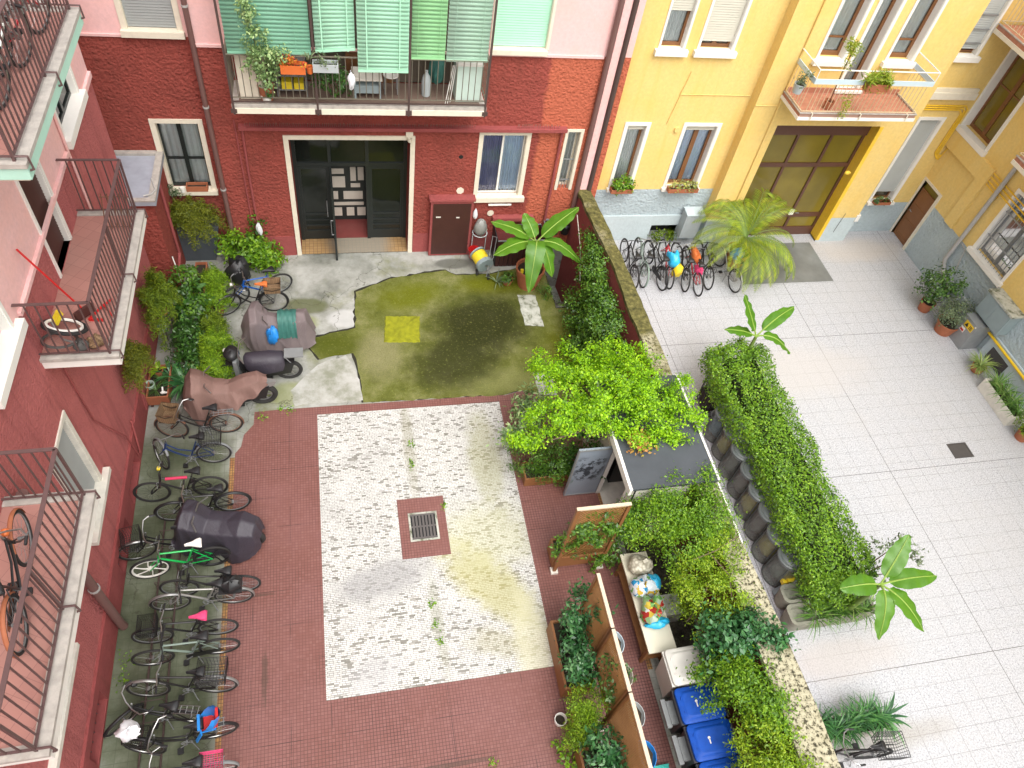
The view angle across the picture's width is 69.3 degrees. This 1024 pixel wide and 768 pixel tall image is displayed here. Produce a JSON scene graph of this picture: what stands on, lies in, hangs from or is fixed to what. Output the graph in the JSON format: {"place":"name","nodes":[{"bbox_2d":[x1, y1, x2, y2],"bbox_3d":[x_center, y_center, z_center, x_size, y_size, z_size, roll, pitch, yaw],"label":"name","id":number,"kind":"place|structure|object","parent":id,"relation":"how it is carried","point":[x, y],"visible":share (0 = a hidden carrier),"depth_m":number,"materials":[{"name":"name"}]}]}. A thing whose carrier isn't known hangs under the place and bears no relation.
{"place":"outdoors","nodes":[
{"label":"outdoors","id":0,"kind":"place"},
{"bbox_2d":[120,338,157,394],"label":"shrub","id":1,"kind":"object","parent":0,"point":[136,355],"visible":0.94,"depth_m":13.97,"materials":[{"name":"plant"}]},
{"bbox_2d":[99,250,742,767],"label":"ground","id":2,"kind":"structure","parent":0,"point":[323,288],"depth_m":14.87,"materials":[{"name":"concrete"}]},
{"bbox_2d":[0,0,160,767],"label":"apartment building","id":3,"kind":"structure","parent":2,"relation":"on","point":[73,422],"depth_m":10.57,"materials":[{"name":"red paint"}]},
{"bbox_2d":[0,301,27,408],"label":"window","id":4,"kind":"structure","parent":3,"relation":"in","point":[12,336],"depth_m":9.47,"materials":[{"name":"white paint"}]},
{"bbox_2d":[0,508,32,658],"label":"bicycle","id":5,"kind":"object","parent":3,"relation":"on","point":[11,597],"visible":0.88,"depth_m":8.09,"materials":[{"name":"black paint"}]},
{"bbox_2d":[14,160,71,278],"bbox_3d":[-6.976,-2.773,10.728,0.216,2.510,0.960,-4,52,-12],"label":"balcony door","id":6,"kind":"structure","parent":3,"relation":"in","point":[36,194],"depth_m":11.14,"materials":[{"name":"white paint"}]},
{"bbox_2d":[48,642,79,767],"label":"window","id":7,"kind":"structure","parent":3,"relation":"in","point":[53,763],"depth_m":10.32,"materials":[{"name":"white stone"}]},
{"bbox_2d":[39,0,88,148],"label":"window","id":8,"kind":"structure","parent":3,"relation":"in","point":[72,109],"depth_m":12.46,"materials":[{"name":"white paint"}]},
{"bbox_2d":[53,410,110,545],"bbox_3d":[-6.849,1.433,11.640,0.302,2.040,1.440,-4,52,-12],"label":"window","id":9,"kind":"structure","parent":3,"relation":"in","point":[68,442],"depth_m":11.92,"materials":[{"name":"white stone"}]},
{"bbox_2d":[118,514,175,560],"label":"bicycle","id":10,"kind":"object","parent":2,"relation":"on","point":[135,542],"visible":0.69,"depth_m":13.22,"materials":[{"name":"black paint"}]},
{"bbox_2d":[114,150,185,297],"bbox_3d":[-8.391,-3.565,16.970,1.235,2.980,1.740,-4,52,-12],"label":"annex","id":11,"kind":"object","parent":2,"relation":"on","point":[144,171],"visible":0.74,"depth_m":16.29,"materials":[{"name":"red paint"}]},
{"bbox_2d":[103,680,202,738],"bbox_3d":[-5.557,5.169,11.715,1.599,1.039,0.787,5,51,-5],"label":"bicycle","id":12,"kind":"object","parent":2,"relation":"on","point":[171,707],"visible":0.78,"depth_m":11.62,"materials":[{"name":"black paint"}]},
{"bbox_2d":[137,513,180,767],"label":"bicycle rack","id":13,"kind":"object","parent":2,"relation":"on","point":[148,674],"visible":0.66,"depth_m":12.67,"materials":[{"name":"grey metal"}]},
{"bbox_2d":[135,263,184,352],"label":"shrub","id":14,"kind":"object","parent":2,"relation":"on","point":[157,294],"visible":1,"depth_m":15.46,"materials":[{"name":"plant"}]},
{"bbox_2d":[121,705,238,755],"bbox_3d":[-5.157,5.444,11.424,1.733,1.241,0.598,-9,54,-16],"label":"bicycle","id":15,"kind":"object","parent":2,"relation":"on","point":[206,720],"visible":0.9,"depth_m":11.39,"materials":[{"name":"black paint"}]},
{"bbox_2d":[129,535,230,578],"bbox_3d":[-5.964,3.137,13.322,1.720,0.952,0.604,-8,52,-16],"label":"bicycle","id":16,"kind":"object","parent":2,"relation":"on","point":[197,542],"visible":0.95,"depth_m":13.33,"materials":[{"name":"green paint"}]},
{"bbox_2d":[156,298,204,375],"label":"shrub","id":17,"kind":"object","parent":2,"relation":"on","point":[178,336],"visible":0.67,"depth_m":16.25,"materials":[{"name":"green plant"}]},
{"bbox_2d":[133,461,228,501],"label":"bicycle","id":18,"kind":"object","parent":2,"relation":"on","point":[196,471],"visible":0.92,"depth_m":14.23,"materials":[{"name":"black paint"}]},
{"bbox_2d":[125,655,238,701],"bbox_3d":[-5.373,4.851,12.031,1.758,0.981,0.604,0,48,-9],"label":"bicycle","id":19,"kind":"object","parent":2,"relation":"on","point":[198,673],"visible":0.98,"depth_m":11.96,"materials":[{"name":"black paint"}]},
{"bbox_2d":[131,603,238,644],"bbox_3d":[-5.565,4.144,12.582,1.721,0.951,0.604,-4,53,-13],"label":"bicycle","id":20,"kind":"object","parent":2,"relation":"on","point":[200,616],"visible":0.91,"depth_m":12.44,"materials":[{"name":"black paint"}]},
{"bbox_2d":[130,624,240,665],"bbox_3d":[-5.460,4.423,12.376,1.720,0.951,0.604,-6,53,-14],"label":"bicycle","id":21,"kind":"object","parent":2,"relation":"on","point":[201,637],"visible":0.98,"depth_m":12.38,"materials":[{"name":"grey paint"}]},
{"bbox_2d":[158,264,214,320],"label":"shrub","id":22,"kind":"object","parent":2,"relation":"on","point":[195,311],"visible":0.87,"depth_m":16.66,"materials":[{"name":"green plant"}]},
{"bbox_2d":[152,426,232,470],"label":"bicycle","id":23,"kind":"object","parent":2,"relation":"on","point":[199,437],"visible":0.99,"depth_m":14.66,"materials":[{"name":"blue paint"}]},
{"bbox_2d":[154,398,243,438],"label":"bicycle","id":24,"kind":"object","parent":2,"relation":"on","point":[168,413],"visible":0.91,"depth_m":14.99,"materials":[{"name":"black paint"}]},
{"bbox_2d":[148,570,254,611],"bbox_3d":[-5.433,3.683,12.948,1.757,0.990,0.604,-3,52,-12],"label":"bicycle","id":25,"kind":"object","parent":2,"relation":"on","point":[227,585],"visible":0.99,"depth_m":12.79,"materials":[{"name":"silver metal"}]},
{"bbox_2d":[169,193,235,260],"bbox_3d":[-7.591,-3.621,17.776,1.910,2.005,1.178,-4,52,-12],"label":"planter","id":26,"kind":"object","parent":2,"relation":"on","point":[196,228],"visible":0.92,"depth_m":17.48,"materials":[{"name":"stone"}]},
{"bbox_2d":[153,480,251,520],"bbox_3d":[-5.867,2.253,14.044,1.758,0.951,0.604,-8,53,-15],"label":"bicycle","id":27,"kind":"object","parent":2,"relation":"on","point":[215,498],"visible":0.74,"depth_m":14.02,"materials":[{"name":"black paint"}]},
{"bbox_2d":[196,346,234,378],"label":"fern","id":28,"kind":"object","parent":2,"relation":"on","point":[215,363],"visible":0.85,"depth_m":15.83,"materials":[{"name":"plant"}]},
{"bbox_2d":[171,496,265,563],"bbox_3d":[-5.434,2.651,13.712,1.665,1.063,0.947,6,51,-5],"label":"motorcycle","id":29,"kind":"object","parent":2,"relation":"on","point":[240,536],"visible":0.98,"depth_m":13.50,"materials":[{"name":"fabric"}]},
{"bbox_2d":[196,323,241,358],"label":"fern","id":30,"kind":"object","parent":2,"relation":"on","point":[216,342],"visible":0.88,"depth_m":16.22,"materials":[{"name":"plant"}]},
{"bbox_2d":[182,366,277,426],"bbox_3d":[-5.932,0.143,15.547,1.916,1.199,1.083,-7,53,-15],"label":"motorcycle","id":31,"kind":"object","parent":2,"relation":"on","point":[204,389],"visible":0.99,"depth_m":15.38,"materials":[{"name":"fabric"}]},
{"bbox_2d":[213,272,288,315],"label":"bicycle","id":32,"kind":"object","parent":2,"relation":"on","point":[271,285],"visible":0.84,"depth_m":17.34,"materials":[{"name":"black paint"}]},
{"bbox_2d":[214,227,288,276],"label":"shrub","id":33,"kind":"object","parent":2,"relation":"on","point":[253,254],"visible":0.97,"depth_m":18.14,"materials":[{"name":"green plant"}]},
{"bbox_2d":[222,338,302,378],"bbox_3d":[-5.487,-0.438,16.174,1.850,1.061,0.737,-3,52,-12],"label":"moped","id":34,"kind":"object","parent":2,"relation":"on","point":[270,363],"visible":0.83,"depth_m":16.00,"materials":[{"name":"metal"}]},
{"bbox_2d":[241,301,315,351],"bbox_3d":[-5.312,-1.343,16.861,1.624,1.162,0.984,-2,52,-11],"label":"motorcycle","id":35,"kind":"object","parent":2,"relation":"on","point":[258,320],"visible":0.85,"depth_m":16.61,"materials":[{"name":"fabric"}]},
{"bbox_2d":[291,355,362,405],"bbox_3d":[-4.213,-0.101,16.805,1.560,0.001,1.392,-4,52,-12],"label":"cement patch","id":36,"kind":"object","parent":2,"relation":"on","point":[335,381],"visible":1,"depth_m":16.72,"materials":[{"name":"grey concrete"}]},
{"bbox_2d":[64,0,646,260],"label":"apartment building","id":37,"kind":"structure","parent":2,"relation":"on","point":[318,171],"depth_m":16.31,"materials":[{"name":"red paint"}]},
{"bbox_2d":[113,0,185,39],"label":"window","id":38,"kind":"structure","parent":37,"relation":"in","point":[153,19],"depth_m":14.35,"materials":[{"name":"beige stone"}]},
{"bbox_2d":[148,119,218,195],"bbox_3d":[-7.393,-5.162,16.759,1.120,1.940,0.353,-4,52,-12],"label":"window","id":39,"kind":"structure","parent":37,"relation":"in","point":[183,143],"depth_m":16.80,"materials":[{"name":"beige stone"}]},
{"bbox_2d":[233,0,291,100],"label":"potted plant","id":40,"kind":"object","parent":37,"relation":"on","point":[257,51],"visible":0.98,"depth_m":13.93,"materials":[{"name":"green plant"}]},
{"bbox_2d":[283,135,414,260],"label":"entrance door","id":41,"kind":"structure","parent":37,"relation":"in","point":[349,188],"depth_m":18.82,"materials":[{"name":"black metal"}]},
{"bbox_2d":[452,62,482,101],"bbox_3d":[-0.952,-6.497,15.700,0.560,0.840,0.530,-4,52,-12],"label":"cupboard","id":42,"kind":"object","parent":37,"relation":"on","point":[465,79],"visible":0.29,"depth_m":15.53,"materials":[{"name":"white paint"}]},
{"bbox_2d":[473,133,531,202],"bbox_3d":[-0.275,-5.384,18.246,1.380,1.990,0.353,-4,52,-12],"label":"window","id":43,"kind":"structure","parent":37,"relation":"in","point":[502,158],"depth_m":18.39,"materials":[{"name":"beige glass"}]},
{"bbox_2d":[490,0,556,56],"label":"window","id":44,"kind":"structure","parent":37,"relation":"in","point":[522,27],"depth_m":15.62,"materials":[{"name":"green plastic"}]},
{"bbox_2d":[554,129,584,189],"bbox_3d":[1.384,-5.669,18.502,0.460,1.750,0.327,-4,52,-12],"label":"window","id":45,"kind":"structure","parent":37,"relation":"in","point":[573,139],"depth_m":18.47,"materials":[{"name":"beige stone"}]},
{"bbox_2d":[428,194,475,255],"bbox_3d":[-1.602,-4.091,19.220,1.160,1.840,0.235,-4,52,-12],"label":"meter cabinet","id":46,"kind":"object","parent":2,"relation":"on","point":[450,222],"visible":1,"depth_m":19.04,"materials":[{"name":"red paint"}]},
{"bbox_2d":[491,214,544,265],"bbox_3d":[0.139,-3.814,19.719,1.370,1.190,0.700,-4,52,-12],"label":"storage box","id":47,"kind":"object","parent":2,"relation":"on","point":[511,259],"visible":0.38,"depth_m":19.63,"materials":[{"name":"paint"}]},
{"bbox_2d":[486,381,554,453],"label":"shrub","id":48,"kind":"object","parent":2,"relation":"on","point":[526,402],"visible":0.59,"depth_m":15.87,"materials":[{"name":"green plant"}]},
{"bbox_2d":[501,332,711,456],"bbox_3d":[1.628,0.600,15.134,4.098,3.249,2.936,-4,52,-12],"label":"maple tree","id":49,"kind":"object","parent":2,"relation":"on","point":[590,415],"visible":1,"depth_m":14.21,"materials":[{"name":"green plant"}]},
{"bbox_2d":[555,189,840,767],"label":"garden wall","id":50,"kind":"structure","parent":2,"relation":"on","point":[816,742],"depth_m":13.40,"materials":[{"name":"red paint"}]},
{"bbox_2d":[317,402,553,700],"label":"white mosaic pavement","id":51,"kind":"structure","parent":0,"point":[479,584],"depth_m":14.40,"materials":[{"name":"stone"}]},
{"bbox_2d":[396,495,450,559],"bbox_3d":[-1.775,2.852,14.842,0.950,0.001,1.320,-4,52,-12],"label":"drain surround","id":52,"kind":"object","parent":51,"relation":"in","point":[425,548],"visible":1,"depth_m":14.79,"materials":[{"name":"red tile"}]},
{"bbox_2d":[408,511,439,541],"bbox_3d":[-1.766,2.843,14.842,0.580,0.014,0.630,-4,52,-12],"label":"drain grate","id":53,"kind":"object","parent":52,"relation":"on","point":[423,526],"visible":1,"depth_m":14.84,"materials":[{"name":"metal"}]},
{"bbox_2d":[220,391,675,767],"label":"red tile pavement","id":54,"kind":"structure","parent":0,"point":[280,710],"depth_m":13.06,"materials":[{"name":"tile"}]},
{"bbox_2d":[214,457,652,764],"bbox_3d":[-0.366,8.684,10.417,7.601,0.001,18.950,-4,52,-12],"label":"tile border","id":55,"kind":"object","parent":54,"relation":"on","point":[224,615],"visible":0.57,"depth_m":13.17,"materials":[{"name":"tile"}]},
{"bbox_2d":[506,422,583,488],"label":"shrub","id":56,"kind":"object","parent":54,"relation":"on","point":[537,472],"visible":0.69,"depth_m":15.59,"materials":[{"name":"green plant"}]},
{"bbox_2d":[546,571,631,724],"bbox_3d":[1.299,4.454,12.781,1.010,2.002,2.396,-4,52,-12],"label":"trellis planter","id":57,"kind":"object","parent":54,"relation":"on","point":[570,639],"visible":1,"depth_m":12.69,"materials":[{"name":"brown wood"}]},
{"bbox_2d":[545,502,639,574],"bbox_3d":[1.533,2.788,13.823,1.775,2.512,0.788,-4,52,-12],"label":"trellis planter","id":58,"kind":"object","parent":54,"relation":"on","point":[583,541],"visible":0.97,"depth_m":13.59,"materials":[{"name":"brown wood"}]},
{"bbox_2d":[573,691,652,767],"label":"trellis planter","id":59,"kind":"object","parent":54,"relation":"on","point":[605,753],"visible":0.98,"depth_m":11.64,"materials":[{"name":"brown wood"}]},
{"bbox_2d":[557,674,610,758],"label":"fern","id":60,"kind":"object","parent":59,"relation":"in","point":[586,710],"visible":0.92,"depth_m":12.22,"materials":[{"name":"plant"}]},
{"bbox_2d":[563,374,719,537],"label":"shed","id":61,"kind":"structure","parent":54,"relation":"on","point":[618,467],"depth_m":14.29,"materials":[{"name":"white paint"}]},
{"bbox_2d":[563,446,612,495],"bbox_3d":[1.556,1.793,15.114,0.740,1.720,0.055,-4,52,-12],"label":"door","id":62,"kind":"structure","parent":61,"relation":"in","point":[590,464],"depth_m":15.04,"materials":[{"name":"metal"}]},
{"bbox_2d":[614,551,676,662],"bbox_3d":[2.456,4.218,13.970,0.530,0.740,1.900,-4,52,-12],"label":"table","id":63,"kind":"object","parent":54,"relation":"on","point":[653,643],"visible":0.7,"depth_m":13.62,"materials":[{"name":"beige laminate"}]},
{"bbox_2d":[310,269,599,402],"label":"mossy pavement","id":64,"kind":"structure","parent":0,"point":[478,336],"depth_m":18.07,"materials":[{"name":"green plant"}]},
{"bbox_2d":[384,316,419,342],"bbox_3d":[-2.673,-1.346,18.039,0.873,0.028,0.898,1,52,-9],"label":"inspection cover","id":65,"kind":"object","parent":64,"relation":"on","point":[398,329],"visible":1,"depth_m":18.01,"materials":[{"name":"yellow metal"}]},
{"bbox_2d":[491,207,580,292],"bbox_3d":[0.574,-3.049,18.500,2.208,2.260,1.614,-4,52,-12],"label":"banana plant","id":66,"kind":"object","parent":64,"relation":"on","point":[538,253],"visible":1,"depth_m":18.20,"materials":[{"name":"green plant"}]},
{"bbox_2d":[517,295,556,394],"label":"stone path slabs","id":67,"kind":"structure","parent":64,"relation":"on","point":[530,309],"depth_m":18.93,"materials":[{"name":"grey stone"}]},
{"bbox_2d":[556,224,630,393],"bbox_3d":[1.804,-1.677,17.698,1.304,2.204,4.737,-4,52,-12],"label":"climbing plant","id":68,"kind":"object","parent":64,"relation":"on","point":[592,296],"visible":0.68,"depth_m":17.70,"materials":[{"name":"green plant"}]},
{"bbox_2d":[624,533,738,767],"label":"planting strip","id":69,"kind":"object","parent":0,"point":[678,630],"depth_m":14.71,"materials":[{"name":"soil"}]},
{"bbox_2d":[611,460,746,576],"bbox_3d":[2.966,2.829,14.099,2.481,2.428,2.338,-4,52,-12],"label":"climbing plant","id":70,"kind":"object","parent":69,"relation":"on","point":[673,523],"visible":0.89,"depth_m":13.41,"materials":[{"name":"green plant"}]},
{"bbox_2d":[655,645,710,697],"bbox_3d":[2.987,5.118,13.107,0.780,1.107,0.610,-4,52,-12],"label":"wheeled bin","id":71,"kind":"object","parent":69,"relation":"on","point":[668,674],"visible":0.66,"depth_m":12.75,"materials":[{"name":"white plastic"}]},
{"bbox_2d":[659,682,727,733],"bbox_3d":[3.033,5.615,12.717,1.000,1.108,0.570,-4,52,-12],"label":"wheeled bin","id":72,"kind":"object","parent":69,"relation":"on","point":[680,708],"visible":0.7,"depth_m":12.36,"materials":[{"name":"blue plastic"}]},
{"bbox_2d":[670,718,740,767],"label":"wheeled bin","id":73,"kind":"object","parent":69,"relation":"on","point":[695,744],"visible":0.83,"depth_m":12.02,"materials":[{"name":"blue plastic"}]},
{"bbox_2d":[656,519,762,652],"bbox_3d":[3.454,3.846,13.422,1.853,2.337,2.135,-4,52,-12],"label":"climbing plant","id":74,"kind":"object","parent":69,"relation":"on","point":[692,599],"visible":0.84,"depth_m":12.85,"materials":[{"name":"green plant"}]},
{"bbox_2d":[676,640,804,744],"bbox_3d":[3.653,5.299,12.241,1.425,2.419,1.898,-17,56,-21],"label":"climbing plant","id":75,"kind":"object","parent":69,"relation":"on","point":[737,682],"visible":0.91,"depth_m":11.67,"materials":[{"name":"green plant"}]},
{"bbox_2d":[692,597,800,684],"bbox_3d":[3.759,4.587,12.836,1.782,2.401,1.344,-4,52,-12],"label":"climbing plant","id":76,"kind":"object","parent":69,"relation":"on","point":[741,631],"visible":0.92,"depth_m":12.14,"materials":[{"name":"green plant"}]},
{"bbox_2d":[723,701,830,767],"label":"climbing plant","id":77,"kind":"object","parent":69,"relation":"on","point":[763,761],"visible":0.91,"depth_m":11.19,"materials":[{"name":"green plant"}]},
{"bbox_2d":[614,230,1023,767],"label":"courtyard paving","id":78,"kind":"structure","parent":0,"point":[879,382],"depth_m":17.32,"materials":[{"name":"grey tile"}]},
{"bbox_2d":[688,188,796,293],"bbox_3d":[6.403,-3.772,20.294,3.486,1.999,2.776,-4,52,-12],"label":"palm","id":79,"kind":"object","parent":78,"relation":"on","point":[745,239],"visible":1,"depth_m":20.11,"materials":[{"name":"plant"}]},
{"bbox_2d":[724,294,793,353],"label":"banana plant","id":80,"kind":"object","parent":78,"relation":"on","point":[775,319],"visible":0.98,"depth_m":16.89,"materials":[{"name":"green plant"}]},
{"bbox_2d":[725,242,832,284],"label":"entrance ramp","id":81,"kind":"structure","parent":78,"relation":"on","point":[809,266],"depth_m":21.45,"materials":[{"name":"grey concrete"}]},
{"bbox_2d":[761,544,806,587],"bbox_3d":[5.457,3.610,14.813,0.603,0.966,0.603,-4,52,-12],"label":"rubbish bin","id":82,"kind":"object","parent":78,"relation":"on","point":[780,566],"visible":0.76,"depth_m":14.62,"materials":[{"name":"grey plastic"}]},
{"bbox_2d":[698,335,879,616],"bbox_3d":[5.668,1.721,15.947,1.934,1.604,6.622,-4,52,-12],"label":"hedge","id":83,"kind":"object","parent":78,"relation":"on","point":[830,565],"visible":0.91,"depth_m":15.23,"materials":[{"name":"green plant"}]},
{"bbox_2d":[595,0,1023,407],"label":"apartment building","id":84,"kind":"structure","parent":78,"relation":"on","point":[715,107],"depth_m":19.06,"materials":[{"name":"yellow paint"}]},
{"bbox_2d":[606,122,651,192],"bbox_3d":[2.972,-5.890,19.096,0.740,2.030,0.393,-4,52,-12],"label":"window","id":85,"kind":"structure","parent":84,"relation":"in","point":[635,134],"depth_m":19.06,"materials":[{"name":"white paint"}]},
{"bbox_2d":[653,0,700,56],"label":"window","id":86,"kind":"structure","parent":84,"relation":"in","point":[681,14],"depth_m":16.68,"materials":[{"name":"white paint"}]},
{"bbox_2d":[660,123,722,191],"bbox_3d":[4.669,-6.004,19.467,1.100,2.030,0.393,-4,52,-12],"label":"window","id":87,"kind":"structure","parent":84,"relation":"in","point":[696,142],"depth_m":19.51,"materials":[{"name":"white paint"}]},
{"bbox_2d":[692,0,752,58],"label":"window","id":88,"kind":"structure","parent":84,"relation":"in","point":[725,20],"depth_m":16.78,"materials":[{"name":"white paint"}]},
{"bbox_2d":[811,0,874,66],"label":"window","id":89,"kind":"structure","parent":84,"relation":"in","point":[851,15],"depth_m":17.15,"materials":[{"name":"white paint"}]},
{"bbox_2d":[834,0,906,93],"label":"balcony door","id":90,"kind":"structure","parent":84,"relation":"in","point":[886,13],"depth_m":17.43,"materials":[{"name":"white paint"}]},
{"bbox_2d":[866,117,946,205],"bbox_3d":[11.135,-6.336,21.084,0.920,2.870,0.320,-4,52,-12],"label":"window","id":91,"kind":"structure","parent":84,"relation":"in","point":[925,129],"depth_m":20.99,"materials":[{"name":"white paint"}]},
{"bbox_2d":[879,0,948,68],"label":"window","id":92,"kind":"structure","parent":84,"relation":"in","point":[922,18],"depth_m":17.54,"materials":[{"name":"white paint"}]},
{"bbox_2d":[889,176,941,249],"bbox_3d":[12.089,-5.081,22.174,0.140,2.030,0.905,-4,52,-12],"label":"side door","id":93,"kind":"structure","parent":84,"relation":"in","point":[929,196],"depth_m":22.16,"materials":[{"name":"brown wood"}]},
{"bbox_2d":[953,0,1012,62],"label":"window","id":94,"kind":"structure","parent":84,"relation":"in","point":[995,10],"depth_m":18.18,"materials":[{"name":"white paint"}]},
{"bbox_2d":[956,49,1023,156],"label":"window","id":95,"kind":"structure","parent":84,"relation":"in","point":[1002,97],"depth_m":19.44,"materials":[{"name":"white paint"}]},
{"bbox_2d":[966,188,1023,287],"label":"window","id":96,"kind":"structure","parent":84,"relation":"in","point":[1002,241],"depth_m":19.44,"materials":[{"name":"white paint"}]},
{"bbox_2d":[975,288,1023,334],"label":"wall box","id":97,"kind":"object","parent":84,"relation":"attached to","point":[999,311],"visible":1,"depth_m":19.16,"materials":[{"name":"grey metal"}]},
{"bbox_2d":[976,293,1009,333],"bbox_3d":[12.500,-1.838,19.294,0.008,0.600,0.890,-4,52,-12],"label":"door","id":98,"kind":"structure","parent":97,"relation":"in","point":[989,304],"depth_m":19.28,"materials":[{"name":"metal"}]},
{"bbox_2d":[780,589,875,640],"bbox_3d":[6.362,4.382,14.545,2.229,0.659,1.271,-4,52,-12],"label":"planter","id":99,"kind":"object","parent":78,"relation":"on","point":[793,617],"visible":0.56,"depth_m":14.33,"materials":[{"name":"grey stone"}]},
{"bbox_2d":[839,534,936,639],"bbox_3d":[6.866,3.991,13.679,1.618,2.024,1.540,39,56,21],"label":"banana plant","id":100,"kind":"object","parent":99,"relation":"on","point":[864,587],"visible":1,"depth_m":13.37,"materials":[{"name":"green plant"}]},
{"bbox_2d":[815,690,910,753],"bbox_3d":[6.060,6.043,13.243,2.266,0.540,1.119,-4,52,-12],"label":"planter","id":101,"kind":"object","parent":78,"relation":"on","point":[870,719],"visible":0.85,"depth_m":13.21,"materials":[{"name":"plant"}]},
{"bbox_2d":[834,728,910,767],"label":"bicycle","id":102,"kind":"object","parent":78,"relation":"on","point":[879,747],"visible":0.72,"depth_m":12.54,"materials":[{"name":"black paint"}]},
{"bbox_2d":[912,259,969,312],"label":"potted plant","id":103,"kind":"object","parent":78,"relation":"on","point":[927,304],"visible":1,"depth_m":20.23,"materials":[{"name":"green plant"}]},
{"bbox_2d":[934,294,976,336],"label":"potted plant","id":104,"kind":"object","parent":78,"relation":"on","point":[946,323],"visible":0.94,"depth_m":20.04,"materials":[{"name":"green plant"}]},
{"bbox_2d":[949,312,990,349],"bbox_3d":[12.412,-1.431,20.053,0.559,0.871,0.550,-4,52,-12],"label":"electric cabinet","id":105,"kind":"object","parent":78,"relation":"on","point":[972,331],"visible":0.94,"depth_m":19.87,"materials":[{"name":"metal"}]},
{"bbox_2d":[977,370,1023,425],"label":"planter","id":106,"kind":"object","parent":78,"relation":"on","point":[1003,403],"visible":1,"depth_m":18.78,"materials":[{"name":"white concrete"}]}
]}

